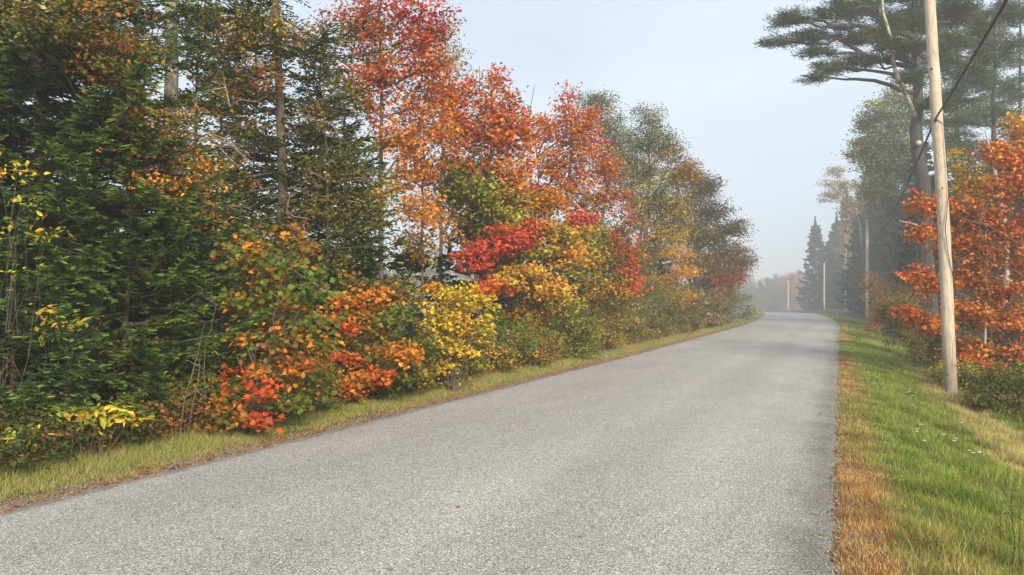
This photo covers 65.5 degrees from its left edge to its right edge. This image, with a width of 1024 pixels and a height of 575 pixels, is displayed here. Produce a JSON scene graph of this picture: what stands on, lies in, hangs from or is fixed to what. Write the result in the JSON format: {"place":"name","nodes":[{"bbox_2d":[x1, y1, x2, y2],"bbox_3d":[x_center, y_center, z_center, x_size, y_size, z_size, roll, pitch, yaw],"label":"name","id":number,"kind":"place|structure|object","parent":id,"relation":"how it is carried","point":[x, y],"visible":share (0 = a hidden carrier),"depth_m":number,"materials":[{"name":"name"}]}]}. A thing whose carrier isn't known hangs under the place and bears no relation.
{"place":"outdoors","nodes":[
{"label":"outdoors","id":0,"kind":"place"},
{"bbox_2d":[0,312,763,502],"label":"grass","id":1,"kind":"structure","parent":0,"point":[286,423],"depth_m":9.56,"materials":[{"name":"plant"}]},
{"bbox_2d":[0,312,840,574],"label":"road","id":2,"kind":"structure","parent":0,"point":[376,497],"depth_m":6.78,"materials":[{"name":"asphalt"}]},
{"bbox_2d":[0,333,874,574],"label":"gravel","id":3,"kind":"structure","parent":0,"point":[829,549],"depth_m":8.53,"materials":[{"name":"gravel"}]},
{"bbox_2d":[0,309,1023,574],"bbox_3d":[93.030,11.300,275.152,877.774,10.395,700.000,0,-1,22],"label":"ground","id":4,"kind":"structure","parent":0,"point":[302,437],"depth_m":7.66,"materials":[{"name":"soil"}]},
{"bbox_2d":[0,368,64,447],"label":"bush","id":5,"kind":"object","parent":4,"relation":"on","point":[7,413],"visible":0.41,"depth_m":8.04,"materials":[{"name":"green plant"}]},
{"bbox_2d":[0,150,73,399],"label":"yellow shrub","id":6,"kind":"object","parent":4,"relation":"on","point":[21,181],"visible":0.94,"depth_m":8.40,"materials":[{"name":"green plant"}]},
{"bbox_2d":[0,303,91,450],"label":"yellow shrub","id":7,"kind":"object","parent":4,"relation":"on","point":[52,311],"visible":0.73,"depth_m":8.68,"materials":[{"name":"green plant"}]},
{"bbox_2d":[0,393,97,472],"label":"bush","id":8,"kind":"object","parent":4,"relation":"on","point":[20,459],"visible":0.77,"depth_m":7.62,"materials":[{"name":"green plant"}]},
{"bbox_2d":[0,184,130,416],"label":"spruce tree","id":9,"kind":"object","parent":4,"relation":"on","point":[25,257],"visible":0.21,"depth_m":9.74,"materials":[{"name":"green plant"}]},
{"bbox_2d":[15,383,127,454],"bbox_3d":[-4.877,1.486,8.617,1.333,0.959,1.396,0,-1,0],"label":"bush","id":10,"kind":"object","parent":4,"relation":"on","point":[97,438],"visible":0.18,"depth_m":8.52,"materials":[{"name":"green plant"}]},
{"bbox_2d":[0,0,147,384],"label":"spruce tree","id":11,"kind":"object","parent":4,"relation":"on","point":[18,96],"visible":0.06,"depth_m":11.11,"materials":[{"name":"green plant"}]},
{"bbox_2d":[0,265,156,444],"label":"spruce tree","id":12,"kind":"object","parent":4,"relation":"on","point":[23,339],"visible":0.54,"depth_m":8.71,"materials":[{"name":"green plant"}]},
{"bbox_2d":[24,400,154,461],"bbox_3d":[-4.504,1.518,8.357,1.428,0.673,0.533,0,-1,-11],"label":"yellow shrub","id":13,"kind":"object","parent":4,"relation":"on","point":[83,414],"visible":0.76,"depth_m":8.33,"materials":[{"name":"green plant"}]},
{"bbox_2d":[41,314,168,418],"bbox_3d":[-5.896,1.315,10.693,3.532,1.933,2.204,0,-1,22],"label":"bush","id":14,"kind":"object","parent":4,"relation":"on","point":[128,366],"visible":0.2,"depth_m":9.95,"materials":[{"name":"green plant"}]},
{"bbox_2d":[45,384,166,446],"bbox_3d":[-4.937,1.504,9.040,2.265,0.866,1.050,0,-1,22],"label":"bush","id":15,"kind":"object","parent":4,"relation":"on","point":[140,425],"visible":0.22,"depth_m":8.85,"materials":[{"name":"green plant"}]},
{"bbox_2d":[0,0,250,299],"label":"maple tree","id":16,"kind":"object","parent":4,"relation":"on","point":[67,29],"visible":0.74,"depth_m":10.12,"materials":[{"name":"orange plant"}]},
{"bbox_2d":[0,0,272,421],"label":"spruce tree","id":17,"kind":"object","parent":4,"relation":"on","point":[75,122],"visible":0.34,"depth_m":10.45,"materials":[{"name":"green plant"}]},
{"bbox_2d":[1,111,308,432],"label":"spruce tree","id":18,"kind":"object","parent":4,"relation":"on","point":[112,199],"visible":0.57,"depth_m":10.07,"materials":[{"name":"green plant"}]},
{"bbox_2d":[96,390,232,441],"bbox_3d":[-4.447,1.587,9.613,1.953,0.712,1.292,0,-1,22],"label":"bush","id":19,"kind":"object","parent":4,"relation":"on","point":[166,425],"visible":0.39,"depth_m":9.54,"materials":[{"name":"green plant"}]},
{"bbox_2d":[121,344,217,406],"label":"maple sapling","id":20,"kind":"object","parent":4,"relation":"on","point":[180,368],"visible":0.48,"depth_m":10.16,"materials":[{"name":"green plant"}]},
{"bbox_2d":[123,367,254,432],"bbox_3d":[-4.009,1.446,9.977,1.535,0.884,1.378,0,-1,22],"label":"bush","id":21,"kind":"object","parent":4,"relation":"on","point":[213,379],"visible":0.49,"depth_m":9.97,"materials":[{"name":"green plant"}]},
{"bbox_2d":[121,0,258,311],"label":"fir tree","id":22,"kind":"object","parent":4,"relation":"on","point":[200,62],"visible":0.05,"depth_m":17.90,"materials":[{"name":"green plant"}]},
{"bbox_2d":[113,0,290,373],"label":"spruce tree","id":23,"kind":"object","parent":4,"relation":"on","point":[171,87],"visible":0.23,"depth_m":12.61,"materials":[{"name":"green plant"}]},
{"bbox_2d":[155,0,304,330],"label":"fir tree","id":24,"kind":"object","parent":4,"relation":"on","point":[220,50],"visible":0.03,"depth_m":16.41,"materials":[{"name":"green plant"}]},
{"bbox_2d":[176,0,306,369],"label":"poplar tree","id":25,"kind":"object","parent":4,"relation":"on","point":[220,28],"visible":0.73,"depth_m":13.69,"materials":[{"name":"green plant"}]},
{"bbox_2d":[185,53,325,378],"bbox_3d":[-4.984,-1.020,15.131,3.366,7.025,3.080,0,-1,-17],"label":"fir tree","id":26,"kind":"object","parent":4,"relation":"on","point":[265,184],"visible":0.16,"depth_m":15.09,"materials":[{"name":"green plant"}]},
{"bbox_2d":[191,219,348,435],"bbox_3d":[-3.048,0.496,10.010,1.933,2.794,1.906,0,-1,22],"label":"maple sapling","id":27,"kind":"object","parent":4,"relation":"on","point":[255,420],"visible":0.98,"depth_m":9.97,"materials":[{"name":"green plant"}]},
{"bbox_2d":[152,0,416,356],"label":"fir tree","id":28,"kind":"object","parent":4,"relation":"on","point":[281,173],"visible":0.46,"depth_m":13.77,"materials":[{"name":"green plant"}]},
{"bbox_2d":[232,354,347,412],"bbox_3d":[-3.262,1.450,11.569,1.702,0.960,1.155,0,-1,0],"label":"bush","id":29,"kind":"object","parent":4,"relation":"on","point":[321,384],"visible":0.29,"depth_m":11.66,"materials":[{"name":"green plant"}]},
{"bbox_2d":[271,344,367,403],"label":"bush","id":30,"kind":"object","parent":4,"relation":"on","point":[334,368],"visible":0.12,"depth_m":12.48,"materials":[{"name":"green plant"}]},
{"bbox_2d":[228,1,412,360],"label":"birch tree","id":31,"kind":"object","parent":4,"relation":"on","point":[323,114],"visible":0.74,"depth_m":13.71,"materials":[{"name":"plant"}]},
{"bbox_2d":[238,46,414,369],"bbox_3d":[-3.747,-1.191,15.450,3.514,7.196,3.516,0,-1,22],"label":"fir tree","id":32,"kind":"object","parent":4,"relation":"on","point":[316,88],"visible":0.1,"depth_m":15.34,"materials":[{"name":"green plant"}]},
{"bbox_2d":[268,112,430,370],"bbox_3d":[-3.005,-0.485,14.573,2.920,5.492,3.311,0,-1,22],"label":"spruce tree","id":33,"kind":"object","parent":4,"relation":"on","point":[379,252],"visible":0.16,"depth_m":14.40,"materials":[{"name":"green plant"}]},
{"bbox_2d":[0,318,732,477],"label":"ground cover","id":34,"kind":"object","parent":4,"relation":"on","point":[632,338],"visible":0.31,"depth_m":9.74,"materials":[{"name":"green plant"}]},
{"bbox_2d":[300,269,436,403],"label":"maple sapling","id":35,"kind":"object","parent":4,"relation":"on","point":[407,358],"visible":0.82,"depth_m":12.79,"materials":[{"name":"orange plant"}]},
{"bbox_2d":[323,349,420,399],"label":"bush","id":36,"kind":"object","parent":4,"relation":"on","point":[385,391],"visible":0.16,"depth_m":13.35,"materials":[{"name":"orange plant"}]},
{"bbox_2d":[284,0,473,286],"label":"maple tree","id":37,"kind":"object","parent":4,"relation":"on","point":[383,74],"visible":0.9,"depth_m":18.84,"materials":[{"name":"orange plant"}]},
{"bbox_2d":[376,317,447,392],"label":"bush","id":38,"kind":"object","parent":4,"relation":"on","point":[423,387],"visible":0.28,"depth_m":14.24,"materials":[{"name":"green plant"}]},
{"bbox_2d":[384,241,452,343],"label":"young fir","id":39,"kind":"object","parent":4,"relation":"on","point":[395,264],"visible":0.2,"depth_m":20.75,"materials":[{"name":"green plant"}]},
{"bbox_2d":[383,60,476,333],"bbox_3d":[-2.155,-1.640,20.417,2.219,8.470,2.358,0,-1,22],"label":"maple tree","id":40,"kind":"object","parent":4,"relation":"on","point":[419,251],"visible":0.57,"depth_m":20.36,"materials":[{"name":"orange plant"}]},
{"bbox_2d":[390,290,481,358],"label":"bush","id":41,"kind":"object","parent":4,"relation":"on","point":[419,303],"visible":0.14,"depth_m":19.63,"materials":[{"name":"green plant"}]},
{"bbox_2d":[411,18,475,301],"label":"poplar tree","id":42,"kind":"object","parent":4,"relation":"on","point":[441,237],"visible":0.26,"depth_m":28.96,"materials":[{"name":"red plant"}]},
{"bbox_2d":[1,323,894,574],"bbox_3d":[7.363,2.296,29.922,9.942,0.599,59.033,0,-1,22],"label":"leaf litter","id":43,"kind":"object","parent":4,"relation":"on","point":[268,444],"visible":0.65,"depth_m":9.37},
{"bbox_2d":[411,236,509,338],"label":"young fir","id":44,"kind":"object","parent":4,"relation":"on","point":[442,259],"visible":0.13,"depth_m":22.08,"materials":[{"name":"green plant"}]},
{"bbox_2d":[415,277,507,392],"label":"birch sapling","id":45,"kind":"object","parent":4,"relation":"on","point":[458,349],"visible":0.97,"depth_m":14.79,"materials":[{"name":"yellow plant"}]},
{"bbox_2d":[420,320,524,373],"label":"bush","id":46,"kind":"object","parent":4,"relation":"on","point":[502,356],"visible":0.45,"depth_m":18.11,"materials":[{"name":"green plant"}]},
{"bbox_2d":[419,62,548,324],"bbox_3d":[-0.770,-1.826,21.242,3.596,8.562,2.882,0,-1,-5],"label":"maple tree","id":47,"kind":"object","parent":4,"relation":"on","point":[467,180],"visible":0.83,"depth_m":21.18,"materials":[{"name":"orange plant"}]},
{"bbox_2d":[446,303,531,350],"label":"bush","id":48,"kind":"object","parent":4,"relation":"on","point":[518,322],"visible":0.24,"depth_m":19.55,"materials":[{"name":"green plant"}]},
{"bbox_2d":[477,320,542,370],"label":"bush","id":49,"kind":"object","parent":4,"relation":"on","point":[515,334],"visible":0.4,"depth_m":18.85,"materials":[{"name":"green plant"}]},
{"bbox_2d":[447,180,604,347],"bbox_3d":[0.468,-0.395,21.285,3.418,5.378,4.721,0,-1,22],"label":"maple tree","id":50,"kind":"object","parent":4,"relation":"on","point":[511,272],"visible":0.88,"depth_m":21.12,"materials":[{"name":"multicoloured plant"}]},
{"bbox_2d":[510,312,572,366],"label":"bush","id":51,"kind":"object","parent":4,"relation":"on","point":[543,353],"visible":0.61,"depth_m":20.05,"materials":[{"name":"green plant"}]},
{"bbox_2d":[506,291,596,356],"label":"bush","id":52,"kind":"object","parent":4,"relation":"on","point":[569,311],"visible":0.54,"depth_m":22.93,"materials":[{"name":"green plant"}]},
{"bbox_2d":[511,293,608,358],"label":"bush","id":53,"kind":"object","parent":4,"relation":"on","point":[580,337],"visible":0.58,"depth_m":23.03,"materials":[{"name":"green plant"}]},
{"bbox_2d":[523,79,655,315],"bbox_3d":[2.569,-2.290,27.032,4.700,9.657,3.720,0,-1,2],"label":"maple tree","id":54,"kind":"object","parent":4,"relation":"on","point":[593,271],"visible":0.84,"depth_m":27.09,"materials":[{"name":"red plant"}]},
{"bbox_2d":[554,294,634,348],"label":"bush","id":55,"kind":"object","parent":4,"relation":"on","point":[611,336],"visible":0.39,"depth_m":26.83,"materials":[{"name":"green plant"}]},
{"bbox_2d":[572,84,641,336],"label":"poplar tree","id":56,"kind":"object","parent":4,"relation":"on","point":[598,99],"visible":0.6,"depth_m":40.81,"materials":[{"name":"green plant"}]},
{"bbox_2d":[581,296,647,335],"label":"bush","id":57,"kind":"object","parent":4,"relation":"on","point":[632,318],"visible":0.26,"depth_m":30.41,"materials":[{"name":"green plant"}]},
{"bbox_2d":[582,288,657,341],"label":"bush","id":58,"kind":"object","parent":4,"relation":"on","point":[629,330],"visible":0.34,"depth_m":31.83,"materials":[{"name":"green plant"}]},
{"bbox_2d":[598,280,670,336],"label":"bush","id":59,"kind":"object","parent":4,"relation":"on","point":[651,318],"visible":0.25,"depth_m":33.84,"materials":[{"name":"green plant"}]},
{"bbox_2d":[608,263,685,331],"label":"bush","id":60,"kind":"object","parent":4,"relation":"on","point":[668,306],"visible":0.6,"depth_m":35.41,"materials":[{"name":"green plant"}]},
{"bbox_2d":[609,101,690,325],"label":"poplar tree","id":61,"kind":"object","parent":4,"relation":"on","point":[645,169],"visible":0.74,"depth_m":43.63,"materials":[{"name":"green plant"}]},
{"bbox_2d":[629,246,687,327],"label":"tree","id":62,"kind":"object","parent":4,"relation":"on","point":[663,271],"visible":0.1,"depth_m":50.75,"materials":[{"name":"green plant"}]},
{"bbox_2d":[624,143,709,312],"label":"oak tree","id":63,"kind":"object","parent":4,"relation":"on","point":[655,207],"visible":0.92,"depth_m":37.76,"materials":[{"name":"green plant"}]},
{"bbox_2d":[630,284,711,333],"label":"bush","id":64,"kind":"object","parent":4,"relation":"on","point":[688,319],"visible":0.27,"depth_m":38.71,"materials":[{"name":"green plant"}]},
{"bbox_2d":[643,225,706,324],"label":"maple tree","id":65,"kind":"object","parent":4,"relation":"on","point":[677,271],"visible":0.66,"depth_m":41.74,"materials":[{"name":"orange plant"}]},
{"bbox_2d":[651,282,711,327],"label":"bush","id":66,"kind":"object","parent":4,"relation":"on","point":[702,310],"visible":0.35,"depth_m":42.87,"materials":[{"name":"green plant"}]},
{"bbox_2d":[667,281,732,327],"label":"bush","id":67,"kind":"object","parent":4,"relation":"on","point":[712,298],"visible":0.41,"depth_m":46.32,"materials":[{"name":"green plant"}]},
{"bbox_2d":[680,261,728,326],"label":"spruce tree","id":68,"kind":"object","parent":4,"relation":"on","point":[705,282],"visible":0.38,"depth_m":48.81,"materials":[{"name":"green plant"}]},
{"bbox_2d":[659,158,761,319],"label":"maple tree","id":69,"kind":"object","parent":4,"relation":"on","point":[717,259],"visible":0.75,"depth_m":50.51,"materials":[{"name":"green plant"}]},
{"bbox_2d":[698,281,754,324],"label":"bush","id":70,"kind":"object","parent":4,"relation":"on","point":[731,295],"visible":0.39,"depth_m":52.47,"materials":[{"name":"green plant"}]},
{"bbox_2d":[698,290,761,322],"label":"bush","id":71,"kind":"object","parent":4,"relation":"on","point":[745,312],"visible":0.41,"depth_m":57.13,"materials":[{"name":"green plant"}]},
{"bbox_2d":[740,281,763,312],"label":"foggy tree","id":72,"kind":"object","parent":4,"relation":"on","point":[751,289],"visible":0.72,"depth_m":244.16,"materials":[{"name":"grey plant"}]},
{"bbox_2d":[763,277,778,311],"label":"foggy tree","id":73,"kind":"object","parent":4,"relation":"on","point":[773,303],"visible":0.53,"depth_m":258.06,"materials":[{"name":"grey plant"}]},
{"bbox_2d":[780,272,802,310],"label":"foggy tree","id":74,"kind":"object","parent":4,"relation":"on","point":[793,294],"visible":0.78,"depth_m":249.30,"materials":[{"name":"grey plant"}]},
{"bbox_2d":[795,216,825,309],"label":"spruce tree","id":75,"kind":"object","parent":4,"relation":"on","point":[814,242],"visible":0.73,"depth_m":181.98,"materials":[{"name":"green plant"}]},
{"bbox_2d":[812,211,843,309],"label":"spruce tree","id":76,"kind":"object","parent":4,"relation":"on","point":[832,242],"visible":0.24,"depth_m":172.21,"materials":[{"name":"green plant"}]},
{"bbox_2d":[815,193,851,308],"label":"spruce tree","id":77,"kind":"object","parent":4,"relation":"on","point":[842,221],"visible":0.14,"depth_m":159.92,"materials":[{"name":"green plant"}]},
{"bbox_2d":[830,223,855,310],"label":"birch tree","id":78,"kind":"object","parent":4,"relation":"on","point":[846,235],"visible":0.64,"depth_m":121.90,"materials":[{"name":"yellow plant"}]},
{"bbox_2d":[814,165,872,317],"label":"oak tree","id":79,"kind":"object","parent":4,"relation":"on","point":[851,205],"visible":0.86,"depth_m":95.87,"materials":[{"name":"plant"}]},
{"bbox_2d":[836,163,869,300],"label":"spruce tree","id":80,"kind":"object","parent":4,"relation":"on","point":[842,275],"visible":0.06,"depth_m":112.53,"materials":[{"name":"green plant"}]},
{"bbox_2d":[839,206,877,314],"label":"spruce tree","id":81,"kind":"object","parent":4,"relation":"on","point":[855,263],"visible":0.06,"depth_m":104.89,"materials":[{"name":"green plant"}]},
{"bbox_2d":[834,133,902,314],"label":"spruce tree","id":82,"kind":"object","parent":4,"relation":"on","point":[855,269],"visible":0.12,"depth_m":100.58,"materials":[{"name":"green plant"}]},
{"bbox_2d":[849,209,888,316],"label":"spruce tree","id":83,"kind":"object","parent":4,"relation":"on","point":[863,268],"visible":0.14,"depth_m":94.29,"materials":[{"name":"green plant"}]},
{"bbox_2d":[854,185,901,318],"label":"spruce tree","id":84,"kind":"object","parent":4,"relation":"on","point":[882,224],"visible":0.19,"depth_m":84.08,"materials":[{"name":"green plant"}]},
{"bbox_2d":[836,84,932,284],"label":"broadleaf tree","id":85,"kind":"object","parent":4,"relation":"on","point":[893,162],"visible":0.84,"depth_m":67.48,"materials":[{"name":"green plant"}]},
{"bbox_2d":[865,194,904,316],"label":"spruce tree","id":86,"kind":"object","parent":4,"relation":"on","point":[891,227],"visible":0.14,"depth_m":76.50,"materials":[{"name":"green plant"}]},
{"bbox_2d":[754,0,1023,336],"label":"white pine","id":87,"kind":"object","parent":4,"relation":"on","point":[889,31],"visible":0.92,"depth_m":37.85,"materials":[{"name":"green plant"}]},
{"bbox_2d":[852,271,934,343],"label":"bush","id":88,"kind":"object","parent":4,"relation":"on","point":[917,305],"visible":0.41,"depth_m":37.78,"materials":[{"name":"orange plant"}]},
{"bbox_2d":[859,283,938,355],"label":"bush","id":89,"kind":"object","parent":4,"relation":"on","point":[901,331],"visible":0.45,"depth_m":29.87,"materials":[{"name":"green plant"}]},
{"bbox_2d":[868,129,935,316],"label":"spruce tree","id":90,"kind":"object","parent":4,"relation":"on","point":[885,260],"visible":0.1,"depth_m":66.36,"materials":[{"name":"green plant"}]},
{"bbox_2d":[880,178,940,336],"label":"spruce tree","id":91,"kind":"object","parent":4,"relation":"on","point":[910,252],"visible":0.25,"depth_m":46.11,"materials":[{"name":"green plant"}]},
{"bbox_2d":[872,177,981,327],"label":"spruce tree","id":92,"kind":"object","parent":4,"relation":"on","point":[932,181],"visible":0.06,"depth_m":51.80,"materials":[{"name":"green plant"}]},
{"bbox_2d":[899,330,977,368],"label":"bush","id":93,"kind":"object","parent":4,"relation":"on","point":[930,345],"visible":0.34,"depth_m":24.62,"materials":[{"name":"green plant"}]},
{"bbox_2d":[903,262,975,361],"bbox_3d":[14.719,0.975,27.043,2.811,3.640,2.585,0,-1,22],"label":"bush","id":94,"kind":"object","parent":4,"relation":"on","point":[932,315],"visible":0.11,"depth_m":27.23,"materials":[{"name":"green plant"}]},
{"bbox_2d":[924,0,957,394],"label":"utility pole","id":95,"kind":"object","parent":4,"relation":"on","point":[946,279],"visible":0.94,"depth_m":17.89,"materials":[{"name":"brown wood"}]},
{"bbox_2d":[865,0,1007,250],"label":"overhead cable","id":96,"kind":"object","parent":95,"relation":"attached to","point":[992,23],"visible":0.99,"depth_m":14.86,"materials":[{"name":"rubber"}]},
{"bbox_2d":[887,108,1023,373],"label":"maple tree","id":97,"kind":"object","parent":4,"relation":"on","point":[993,224],"visible":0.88,"depth_m":20.22,"materials":[{"name":"orange plant"}]},
{"bbox_2d":[900,0,1016,266],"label":"white pine","id":98,"kind":"object","parent":4,"relation":"on","point":[986,96],"visible":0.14,"depth_m":53.83,"materials":[{"name":"green plant"}]},
{"bbox_2d":[926,354,997,392],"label":"bush","id":99,"kind":"object","parent":4,"relation":"on","point":[963,382],"visible":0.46,"depth_m":18.93,"materials":[{"name":"green plant"}]},
{"bbox_2d":[945,145,1001,343],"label":"birch tree","id":100,"kind":"object","parent":4,"relation":"on","point":[960,169],"visible":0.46,"depth_m":22.43,"materials":[{"name":"orange plant"}]},
{"bbox_2d":[924,17,1023,308],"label":"white pine","id":101,"kind":"object","parent":4,"relation":"on","point":[960,120],"visible":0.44,"depth_m":46.75,"materials":[{"name":"green plant"}]},
{"bbox_2d":[953,358,1023,420],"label":"bush","id":102,"kind":"object","parent":4,"relation":"on","point":[984,403],"visible":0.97,"depth_m":14.88,"materials":[{"name":"green plant"}]},
{"bbox_2d":[955,289,1023,366],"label":"bush","id":103,"kind":"object","parent":4,"relation":"on","point":[967,328],"visible":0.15,"depth_m":23.39,"materials":[{"name":"orange plant"}]},
{"bbox_2d":[956,121,1023,329],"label":"spruce tree","id":104,"kind":"object","parent":4,"relation":"on","point":[1020,210],"visible":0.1,"depth_m":46.01,"materials":[{"name":"green plant"}]},
{"bbox_2d":[988,0,1023,296],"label":"white pine","id":105,"kind":"object","parent":4,"relation":"on","point":[1007,62],"visible":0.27,"depth_m":55.92,"materials":[{"name":"green plant"}]},
{"bbox_2d":[0,0,1023,313],"label":"sky","id":106,"kind":"structure","parent":0,"point":[737,105],"materials":[{"name":"white"}]},
{"bbox_2d":[802,312,1023,574],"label":"grass","id":107,"kind":"structure","parent":0,"point":[900,410],"depth_m":8.36,"materials":[{"name":"plant"}]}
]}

